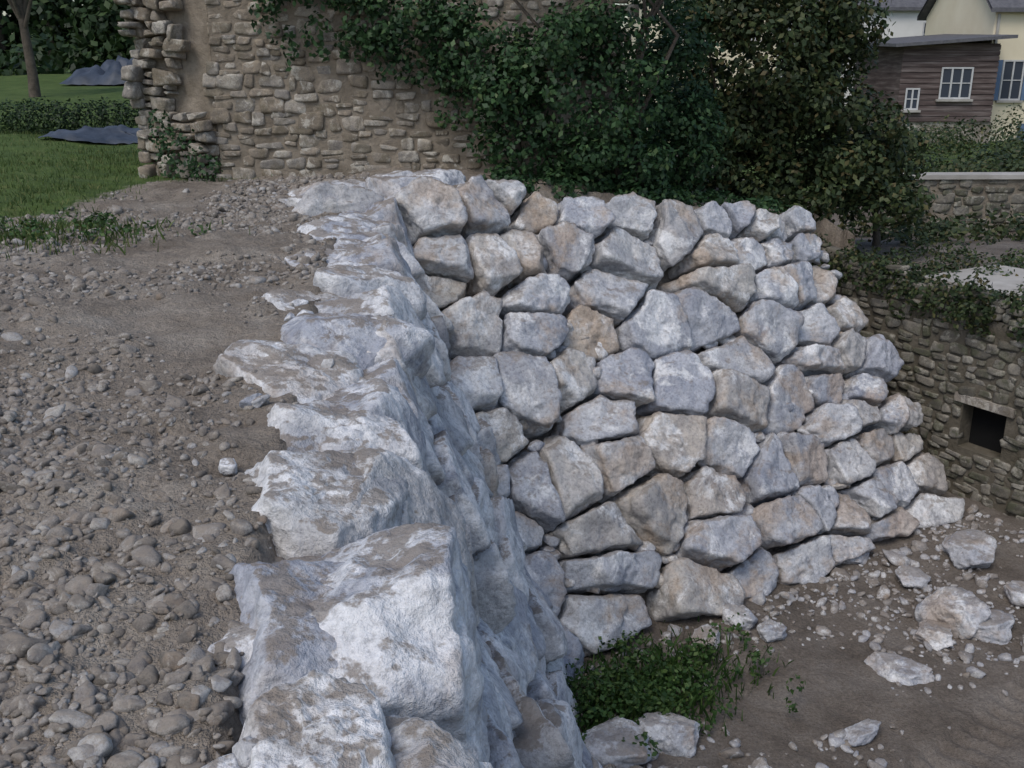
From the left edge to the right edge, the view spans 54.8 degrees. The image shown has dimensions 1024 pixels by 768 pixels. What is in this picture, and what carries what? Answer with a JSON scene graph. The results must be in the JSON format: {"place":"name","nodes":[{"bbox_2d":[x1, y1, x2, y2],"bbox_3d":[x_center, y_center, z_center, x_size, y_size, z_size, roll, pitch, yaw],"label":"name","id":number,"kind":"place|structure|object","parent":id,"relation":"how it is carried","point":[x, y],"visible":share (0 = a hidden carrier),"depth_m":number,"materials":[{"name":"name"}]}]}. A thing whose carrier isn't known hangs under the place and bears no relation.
{"place":"outdoors","nodes":[
{"label":"outdoors","id":0,"kind":"place"},
{"bbox_2d":[2,0,627,45],"label":"sky","id":1,"kind":"structure","parent":0,"point":[4,13],"materials":[{"name":"white"}]},
{"bbox_2d":[0,36,1023,767],"bbox_3d":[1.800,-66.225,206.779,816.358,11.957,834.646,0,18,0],"label":"ground","id":2,"kind":"structure","parent":0,"point":[192,332],"depth_m":8.94,"materials":[{"name":"soil"}]},
{"bbox_2d":[7,0,40,96],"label":"slim tree","id":3,"kind":"object","parent":2,"relation":"on","point":[20,11],"visible":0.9,"depth_m":26.41,"materials":[{"name":"brown plant"}]},
{"bbox_2d":[0,96,142,134],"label":"box hedge","id":4,"kind":"object","parent":2,"relation":"on","point":[102,113],"visible":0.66,"depth_m":19.18,"materials":[{"name":"green plant"}]},
{"bbox_2d":[38,125,140,143],"bbox_3d":[-7.385,-4.594,18.131,2.363,0.314,1.152,0,18,0],"label":"tarpaulin","id":5,"kind":"object","parent":2,"relation":"on","point":[118,134],"visible":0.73,"depth_m":17.86,"materials":[{"name":"plastic"}]},
{"bbox_2d":[60,55,132,84],"bbox_3d":[-12.485,-10.541,32.711,4.163,1.471,3.152,0,18,0],"label":"tarpaulin","id":6,"kind":"object","parent":2,"relation":"on","point":[107,72],"visible":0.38,"depth_m":31.59,"materials":[{"name":"plastic"}]},
{"bbox_2d":[0,206,211,244],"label":"ground weeds","id":7,"kind":"object","parent":2,"relation":"on","point":[104,221],"visible":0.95,"depth_m":9.03,"materials":[{"name":"green plant"}]},
{"bbox_2d":[0,118,271,258],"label":"lawn grass","id":8,"kind":"structure","parent":2,"relation":"on","point":[27,237],"depth_m":12.25,"materials":[{"name":"green plant"}]},
{"bbox_2d":[138,0,220,178],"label":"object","id":9,"kind":"object","parent":2,"relation":"on","point":[191,17],"visible":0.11,"depth_m":13.70,"materials":[{"name":"beige stone"}]},
{"bbox_2d":[0,171,369,767],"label":"gravel stones","id":10,"kind":"object","parent":2,"relation":"on","point":[94,745],"visible":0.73,"depth_m":3.27,"materials":[{"name":"grey gravel"}]},
{"bbox_2d":[148,107,222,181],"bbox_3d":[-4.476,-3.220,13.445,1.002,1.061,0.607,0,18,0],"label":"wild shrub","id":11,"kind":"object","parent":2,"relation":"on","point":[164,145],"visible":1,"depth_m":13.41,"materials":[{"name":"green plant"}]},
{"bbox_2d":[0,0,625,101],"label":"background trees","id":12,"kind":"object","parent":2,"relation":"on","point":[71,35],"visible":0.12,"depth_m":39.45,"materials":[{"name":"green plant"}]},
{"bbox_2d":[113,0,638,181],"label":"rubble masonry","id":13,"kind":"object","parent":2,"relation":"on","point":[138,91],"visible":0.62,"depth_m":13.71,"materials":[{"name":"stone"}]},
{"bbox_2d":[201,168,602,767],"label":"return face boulders","id":14,"kind":"object","parent":2,"relation":"on","point":[395,605],"visible":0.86,"depth_m":3.88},
{"bbox_2d":[207,0,614,178],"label":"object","id":15,"kind":"object","parent":2,"relation":"on","point":[346,91],"depth_m":13.75,"materials":[{"name":"beige stone"}]},
{"bbox_2d":[248,0,792,214],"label":"ivy","id":16,"kind":"object","parent":2,"relation":"on","point":[651,175],"visible":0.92,"depth_m":13.15,"materials":[{"name":"green plant"}]},
{"bbox_2d":[581,717,651,767],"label":"boulder","id":17,"kind":"object","parent":2,"relation":"on","point":[605,744],"visible":0.74,"depth_m":8.88,"materials":[{"name":"stone"}]},
{"bbox_2d":[292,174,964,685],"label":"face boulders","id":18,"kind":"object","parent":2,"relation":"on","point":[772,398],"visible":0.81,"depth_m":11.90,"materials":[{"name":"stone"}]},
{"bbox_2d":[636,712,699,757],"bbox_3d":[1.477,3.283,9.243,0.601,0.387,0.489,0,18,0],"label":"boulder","id":19,"kind":"object","parent":2,"relation":"on","point":[673,734],"visible":0.88,"depth_m":9.07,"materials":[{"name":"stone"}]},
{"bbox_2d":[545,609,805,767],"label":"weed patch","id":20,"kind":"object","parent":2,"relation":"on","point":[659,687],"visible":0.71,"depth_m":9.78,"materials":[{"name":"green plant"}]},
{"bbox_2d":[625,0,776,136],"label":"walls","id":21,"kind":"structure","parent":2,"relation":"on","point":[657,32],"depth_m":41.80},
{"bbox_2d":[692,624,719,651],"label":"boulder","id":22,"kind":"object","parent":2,"relation":"on","point":[699,633],"visible":0.69,"depth_m":10.65,"materials":[{"name":"stone"}]},
{"bbox_2d":[722,604,757,630],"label":"boulder","id":23,"kind":"object","parent":2,"relation":"on","point":[749,619],"visible":0.8,"depth_m":10.99,"materials":[{"name":"stone"}]},
{"bbox_2d":[757,619,786,642],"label":"boulder","id":24,"kind":"object","parent":2,"relation":"on","point":[770,630],"visible":0.94,"depth_m":10.72,"materials":[{"name":"stone"}]},
{"bbox_2d":[630,0,938,233],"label":"elder shrub","id":25,"kind":"object","parent":2,"relation":"on","point":[819,44],"visible":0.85,"depth_m":16.13,"materials":[{"name":"green plant"}]},
{"bbox_2d":[571,504,1023,767],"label":"rubble stones","id":26,"kind":"object","parent":2,"relation":"on","point":[896,557],"visible":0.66,"depth_m":11.38,"materials":[{"name":"grey stone"}]},
{"bbox_2d":[777,11,925,105],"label":"walls","id":27,"kind":"structure","parent":2,"relation":"on","point":[907,24],"depth_m":56.44,"materials":[{"name":"white paint"}]},
{"bbox_3d":[22.000,-24.268,59.426,10.980,3.480,8.000,0,18,0],"label":"gable wall","id":28,"kind":"object","parent":27,"relation":"on","visible":0},
{"bbox_2d":[801,0,926,10],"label":"roof","id":29,"kind":"structure","parent":28,"relation":"on","point":[906,5],"depth_m":55.88,"materials":[{"name":"stone"}]},
{"bbox_2d":[843,552,869,564],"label":"boulder","id":30,"kind":"object","parent":2,"relation":"on","point":[862,559],"visible":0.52,"depth_m":12.48,"materials":[{"name":"stone"}]},
{"bbox_2d":[843,719,880,746],"bbox_3d":[3.298,3.306,9.334,0.428,0.193,0.234,-9,20,-26],"label":"boulder","id":31,"kind":"object","parent":2,"relation":"on","point":[863,732],"visible":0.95,"depth_m":9.26,"materials":[{"name":"stone"}]},
{"bbox_2d":[810,119,931,245],"bbox_3d":[6.615,-3.712,18.436,2.214,2.410,1.876,8,19,23],"label":"elder shrub","id":32,"kind":"object","parent":2,"relation":"on","point":[917,160],"visible":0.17,"depth_m":17.64,"materials":[{"name":"green plant"}]},
{"bbox_2d":[759,103,1023,246],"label":"garden bushes","id":33,"kind":"object","parent":2,"relation":"on","point":[1003,159],"visible":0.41,"depth_m":23.30,"materials":[{"name":"green plant"}]},
{"bbox_2d":[863,651,934,685],"bbox_3d":[4.046,3.001,10.281,0.620,0.242,0.471,0,18,0],"label":"boulder","id":34,"kind":"object","parent":2,"relation":"on","point":[891,667],"visible":0.91,"depth_m":10.21,"materials":[{"name":"stone"}]},
{"bbox_2d":[895,565,930,588],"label":"boulder","id":35,"kind":"object","parent":2,"relation":"on","point":[908,576],"visible":0.99,"depth_m":11.87,"materials":[{"name":"stone"}]},
{"bbox_2d":[837,269,1000,491],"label":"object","id":36,"kind":"object","parent":2,"relation":"on","point":[962,422],"visible":0.14,"depth_m":14.21,"materials":[{"name":"stone"}]},
{"bbox_2d":[849,117,990,142],"bbox_3d":[18.600,-11.162,45.806,4.200,2.250,5.950,0,18,0],"label":"stone base","id":37,"kind":"object","parent":2,"relation":"on","point":[951,124],"visible":0.07,"depth_m":42.70,"materials":[{"name":"grey stone"}]},
{"bbox_2d":[818,242,1023,519],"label":"rubble masonry","id":38,"kind":"object","parent":2,"relation":"on","point":[980,349],"visible":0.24,"depth_m":13.95,"materials":[{"name":"stone"}]},
{"bbox_2d":[812,233,1023,351],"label":"creeper plant","id":39,"kind":"object","parent":38,"relation":"attached to","point":[856,256],"visible":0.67,"depth_m":14.41,"materials":[{"name":"green plant"}]},
{"bbox_2d":[912,619,953,650],"bbox_3d":[4.646,2.747,10.931,0.443,0.258,0.604,0,18,0],"label":"boulder","id":40,"kind":"object","parent":2,"relation":"on","point":[936,635],"visible":0.92,"depth_m":10.74,"materials":[{"name":"stone"}]},
{"bbox_2d":[879,179,1023,233],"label":"rubble masonry","id":41,"kind":"object","parent":2,"relation":"on","point":[945,199],"visible":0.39,"depth_m":21.84,"materials":[{"name":"stone"}]},
{"bbox_2d":[914,586,990,638],"bbox_3d":[4.984,2.634,11.124,0.769,0.643,0.730,-10,20,-28],"label":"boulder","id":42,"kind":"object","parent":2,"relation":"on","point":[963,612],"visible":0.78,"depth_m":10.90,"materials":[{"name":"stone"}]},
{"bbox_2d":[884,179,1023,231],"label":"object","id":43,"kind":"object","parent":2,"relation":"on","point":[1015,183],"depth_m":21.84,"materials":[{"name":"grey stone"}]},
{"bbox_2d":[903,172,1023,179],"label":"coping","id":44,"kind":"object","parent":43,"relation":"on","point":[972,175],"depth_m":21.66,"materials":[{"name":"stone"}]},
{"bbox_2d":[942,529,996,569],"bbox_3d":[5.716,2.093,12.330,0.617,0.436,0.768,12,22,34],"label":"boulder","id":45,"kind":"object","parent":2,"relation":"on","point":[968,548],"visible":0.99,"depth_m":12.15,"materials":[{"name":"stone"}]},
{"bbox_2d":[925,10,1023,140],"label":"walls","id":46,"kind":"structure","parent":2,"relation":"on","point":[983,22],"depth_m":43.87,"materials":[{"name":"beige paint"}]},
{"bbox_2d":[927,0,989,16],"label":"gable wall","id":47,"kind":"structure","parent":46,"relation":"on","point":[943,7],"depth_m":46.43,"materials":[{"name":"beige paint"}]},
{"bbox_2d":[917,0,1023,20],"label":"roof","id":48,"kind":"structure","parent":47,"relation":"on","point":[1006,5],"depth_m":42.46,"materials":[{"name":"stone"}]},
{"bbox_2d":[994,14,1000,42],"bbox_3d":[21.050,-12.796,43.616,0.100,6.700,0.080,0,18,0],"label":"downpipe","id":49,"kind":"object","parent":46,"relation":"attached to","point":[998,24],"visible":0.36,"depth_m":42.70,"materials":[{"name":"metal"}]},
{"bbox_2d":[993,60,1002,99],"bbox_3d":[21.245,-13.374,43.455,0.500,1.700,0.067,0,18,0],"label":"shutter","id":50,"kind":"object","parent":46,"relation":"attached to","point":[998,80],"visible":0.36,"depth_m":43.43,"materials":[{"name":"blue paint"}]},
{"bbox_2d":[995,100,1022,102],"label":"window sill","id":51,"kind":"structure","parent":46,"relation":"attached to","point":[1008,101],"depth_m":43.62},
{"bbox_2d":[1000,62,1022,98],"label":"window glass","id":52,"kind":"object","parent":46,"relation":"attached to","point":[1018,68],"visible":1,"depth_m":43.46,"materials":[{"name":"glass"}]},
{"bbox_2d":[1020,76,1023,99],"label":"shutter","id":53,"kind":"object","parent":46,"relation":"attached to","point":[1022,94],"visible":1,"depth_m":43.59,"materials":[{"name":"blue paint"}]},
{"bbox_2d":[925,265,1023,305],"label":"concrete slab","id":54,"kind":"structure","parent":2,"relation":"on","point":[1003,283],"depth_m":14.88,"materials":[{"name":"grey concrete"}]},
{"bbox_2d":[950,442,1000,501],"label":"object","id":55,"kind":"structure","parent":2,"relation":"on","point":[968,449],"depth_m":13.88,"materials":[{"name":"brown stone"}]},
{"bbox_2d":[969,406,1006,452],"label":"dark wall opening","id":56,"kind":"structure","parent":55,"relation":"on","point":[987,430],"depth_m":13.88,"materials":[{"name":"black"}]},
{"bbox_2d":[966,318,1022,405],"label":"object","id":57,"kind":"structure","parent":56,"relation":"on","point":[999,330],"depth_m":13.34,"materials":[{"name":"stone"}]},
{"bbox_2d":[954,392,1016,417],"bbox_3d":[6.527,0.275,13.571,0.150,0.120,0.900,-10,21,-29],"label":"lintel stone","id":58,"kind":"object","parent":57,"relation":"on","point":[990,406],"visible":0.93,"depth_m":13.50,"materials":[{"name":"grey stone"}]},
{"bbox_2d":[973,609,1014,644],"bbox_3d":[5.302,2.690,10.951,0.480,0.293,0.481,8,19,23],"label":"boulder","id":59,"kind":"object","parent":2,"relation":"on","point":[996,626],"visible":0.77,"depth_m":10.78,"materials":[{"name":"stone"}]},
{"bbox_2d":[993,339,1023,516],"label":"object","id":60,"kind":"object","parent":2,"relation":"on","point":[1011,458],"visible":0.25,"depth_m":13.31,"materials":[{"name":"stone"}]},
{"bbox_2d":[1003,580,1023,606],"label":"boulder","id":61,"kind":"object","parent":2,"relation":"on","point":[1014,591],"visible":0.98,"depth_m":11.40,"materials":[{"name":"stone"}]},
{"bbox_2d":[906,90,917,107],"bbox_3d":[17.100,-12.194,42.232,0.540,0.840,0.016,0,18,0],"label":"window glass","id":62,"kind":"object","parent":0,"point":[915,95],"visible":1,"depth_m":42.22,"materials":[{"name":"glass"}]},
{"bbox_2d":[852,43,1000,121],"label":"timber walls","id":63,"kind":"structure","parent":0,"point":[886,75],"depth_m":42.71,"materials":[{"name":"brown wood"}]},
{"bbox_2d":[870,34,1017,46],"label":"roof","id":64,"kind":"structure","parent":63,"relation":"on","point":[922,40],"depth_m":41.80,"materials":[{"name":"metal"}]},
{"bbox_2d":[897,106,992,110],"bbox_3d":[18.575,-11.839,42.386,4.090,0.190,0.042,0,18,0],"label":"siding board","id":65,"kind":"object","parent":63,"relation":"attached to","point":[955,108],"visible":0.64,"depth_m":42.37,"materials":[{"name":"brown wood"}]},
{"bbox_2d":[899,117,990,120],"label":"siding board","id":66,"kind":"object","parent":63,"relation":"attached to","point":[942,118],"visible":0.57,"depth_m":42.49,"materials":[{"name":"brown wood"}]},
{"bbox_2d":[898,101,992,104],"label":"siding board","id":67,"kind":"object","parent":63,"relation":"attached to","point":[953,103],"visible":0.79,"depth_m":42.30,"materials":[{"name":"brown wood"}]},
{"bbox_2d":[898,95,993,99],"bbox_3d":[18.575,-12.267,42.248,4.090,0.190,0.042,0,18,0],"label":"siding board","id":68,"kind":"object","parent":63,"relation":"attached to","point":[973,97],"visible":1,"depth_m":42.23,"materials":[{"name":"brown wood"}]},
{"bbox_2d":[898,90,994,93],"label":"siding board","id":69,"kind":"object","parent":63,"relation":"attached to","point":[937,91],"visible":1,"depth_m":42.16,"materials":[{"name":"brown wood"}]},
{"bbox_2d":[903,111,991,115],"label":"siding board","id":70,"kind":"object","parent":63,"relation":"attached to","point":[955,113],"visible":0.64,"depth_m":42.43,"materials":[{"name":"brown wood"}]},
{"bbox_2d":[899,84,995,88],"bbox_3d":[18.575,-12.696,42.111,4.090,0.190,0.042,0,18,0],"label":"siding board","id":71,"kind":"object","parent":63,"relation":"attached to","point":[937,86],"visible":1,"depth_m":42.09,"materials":[{"name":"brown wood"}]},
{"bbox_2d":[900,73,996,77],"bbox_3d":[18.575,-13.124,41.973,4.090,0.190,0.042,0,18,0],"label":"siding board","id":72,"kind":"object","parent":63,"relation":"attached to","point":[938,75],"visible":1,"depth_m":41.95,"materials":[{"name":"brown wood"}]},
{"bbox_2d":[900,79,996,82],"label":"siding board","id":73,"kind":"object","parent":63,"relation":"attached to","point":[938,80],"visible":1,"depth_m":42.02,"materials":[{"name":"brown wood"}]},
{"bbox_2d":[901,67,997,71],"bbox_3d":[18.575,-13.338,41.904,4.090,0.190,0.042,0,18,0],"label":"siding board","id":74,"kind":"object","parent":63,"relation":"attached to","point":[939,69],"visible":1,"depth_m":41.88,"materials":[{"name":"brown wood"}]},
{"bbox_2d":[902,62,998,66],"bbox_3d":[18.575,-13.553,41.836,4.090,0.190,0.042,0,18,0],"label":"siding board","id":75,"kind":"object","parent":63,"relation":"attached to","point":[950,64],"visible":1,"depth_m":41.82,"materials":[{"name":"wood"}]},
{"bbox_2d":[902,56,999,60],"bbox_3d":[18.575,-13.767,41.767,4.090,0.190,0.042,0,18,0],"label":"siding board","id":76,"kind":"object","parent":63,"relation":"attached to","point":[950,58],"visible":1,"depth_m":41.74,"materials":[{"name":"brown wood"}]},
{"bbox_2d":[903,45,1000,49],"bbox_3d":[18.575,-14.195,41.629,4.090,0.190,0.042,0,18,0],"label":"siding board","id":77,"kind":"object","parent":63,"relation":"attached to","point":[957,47],"visible":0.86,"depth_m":41.61,"materials":[{"name":"wood"}]},
{"bbox_2d":[903,51,1000,54],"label":"siding board","id":78,"kind":"object","parent":63,"relation":"attached to","point":[951,52],"visible":1,"depth_m":41.67,"materials":[{"name":"brown wood"}]},
{"bbox_2d":[935,99,972,101],"bbox_3d":[18.900,-12.126,42.186,1.550,0.098,0.147,0,18,0],"label":"window sill","id":79,"kind":"structure","parent":63,"relation":"attached to","point":[953,100],"depth_m":42.12,"materials":[{"name":"white wood"}]},
{"bbox_2d":[938,97,969,98],"bbox_3d":[18.900,-12.218,42.194,1.350,0.070,0.038,0,18,0],"label":"frame bottom","id":80,"kind":"object","parent":79,"relation":"on","point":[953,97],"visible":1,"depth_m":42.18,"materials":[{"name":"white wood"}]},
{"bbox_2d":[938,69,943,96],"bbox_3d":[18.260,-12.804,42.006,0.070,1.160,0.034,0,18,0],"label":"frame post","id":81,"kind":"object","parent":80,"relation":"on","point":[941,82],"visible":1,"depth_m":41.98,"materials":[{"name":"white wood"}]},
{"bbox_2d":[942,67,973,68],"bbox_3d":[18.900,-13.389,41.818,1.350,0.070,0.038,0,18,0],"label":"frame top","id":82,"kind":"object","parent":81,"relation":"on","point":[957,67],"visible":1,"depth_m":41.80,"materials":[{"name":"white wood"}]},
{"bbox_2d":[940,69,971,96],"bbox_3d":[18.900,-12.813,42.033,1.290,1.240,0.016,0,18,0],"label":"window glass","id":83,"kind":"object","parent":82,"relation":"attached to","point":[956,79],"visible":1,"depth_m":42.02,"materials":[{"name":"grey glass"}]},
{"bbox_2d":[948,69,953,96],"bbox_3d":[18.687,-12.804,42.006,0.070,1.160,0.034,0,18,0],"label":"frame post","id":84,"kind":"object","parent":80,"relation":"on","point":[951,82],"visible":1,"depth_m":41.99,"materials":[{"name":"white wood"}]},
{"bbox_2d":[958,69,963,96],"bbox_3d":[19.113,-12.804,42.006,0.070,1.160,0.034,0,18,0],"label":"frame post","id":85,"kind":"object","parent":80,"relation":"on","point":[961,82],"visible":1,"depth_m":41.99,"materials":[{"name":"white wood"}]},
{"bbox_2d":[968,69,973,96],"bbox_3d":[19.540,-12.804,42.006,0.070,1.160,0.034,0,18,0],"label":"frame post","id":86,"kind":"object","parent":80,"relation":"on","point":[971,82],"visible":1,"depth_m":41.99,"materials":[{"name":"white wood"}]},
{"bbox_3d":[17.100,-11.790,42.331,0.600,0.070,0.038,0,18,0],"label":"frame bottom","id":87,"kind":"object","parent":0,"visible":0},
{"bbox_2d":[904,90,907,107],"bbox_3d":[16.835,-12.185,42.204,0.070,0.760,0.034,0,18,0],"label":"frame post","id":88,"kind":"object","parent":87,"relation":"on","point":[905,99],"visible":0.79,"depth_m":42.19,"materials":[{"name":"white paint"}]},
{"bbox_2d":[901,110,920,111],"bbox_3d":[17.100,-11.697,42.324,0.800,0.098,0.147,0,18,0],"label":"window sill","id":89,"kind":"structure","parent":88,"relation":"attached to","point":[912,110],"depth_m":42.25,"materials":[{"name":"white wood"}]},
{"bbox_2d":[910,90,913,107],"bbox_3d":[17.100,-12.185,42.204,0.070,0.760,0.034,0,18,0],"label":"frame post","id":90,"kind":"object","parent":87,"relation":"on","point":[911,98],"visible":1,"depth_m":42.18,"materials":[{"name":"white paint"}]},
{"bbox_2d":[916,90,919,107],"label":"frame post","id":91,"kind":"object","parent":87,"relation":"on","point":[918,98],"visible":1,"depth_m":42.19,"materials":[{"name":"white paint"}]},
{"bbox_3d":[22.000,-12.597,43.700,0.950,0.070,0.038,0,18,0],"label":"frame bottom","id":92,"kind":"object","parent":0,"visible":0},
{"bbox_2d":[998,62,1004,98],"bbox_3d":[21.560,-13.373,43.451,0.070,1.560,0.034,0,18,0],"label":"frame post","id":93,"kind":"object","parent":92,"relation":"on","point":[1001,80],"visible":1,"depth_m":43.44,"materials":[{"name":"white paint"}]},
{"bbox_2d":[1008,62,1014,98],"bbox_3d":[22.000,-13.373,43.451,0.070,1.560,0.034,0,18,0],"label":"frame post","id":94,"kind":"object","parent":92,"relation":"on","point":[1011,80],"visible":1,"depth_m":43.44,"materials":[{"name":"white paint"}]},
{"bbox_2d":[1003,60,1023,61],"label":"frame top","id":95,"kind":"object","parent":94,"relation":"on","point":[1013,61],"visible":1,"depth_m":43.19,"materials":[{"name":"white paint"}]},
{"bbox_2d":[1018,62,1023,98],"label":"frame post","id":96,"kind":"object","parent":92,"relation":"on","point":[1021,81],"visible":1,"depth_m":43.46,"materials":[{"name":"white paint"}]}
]}

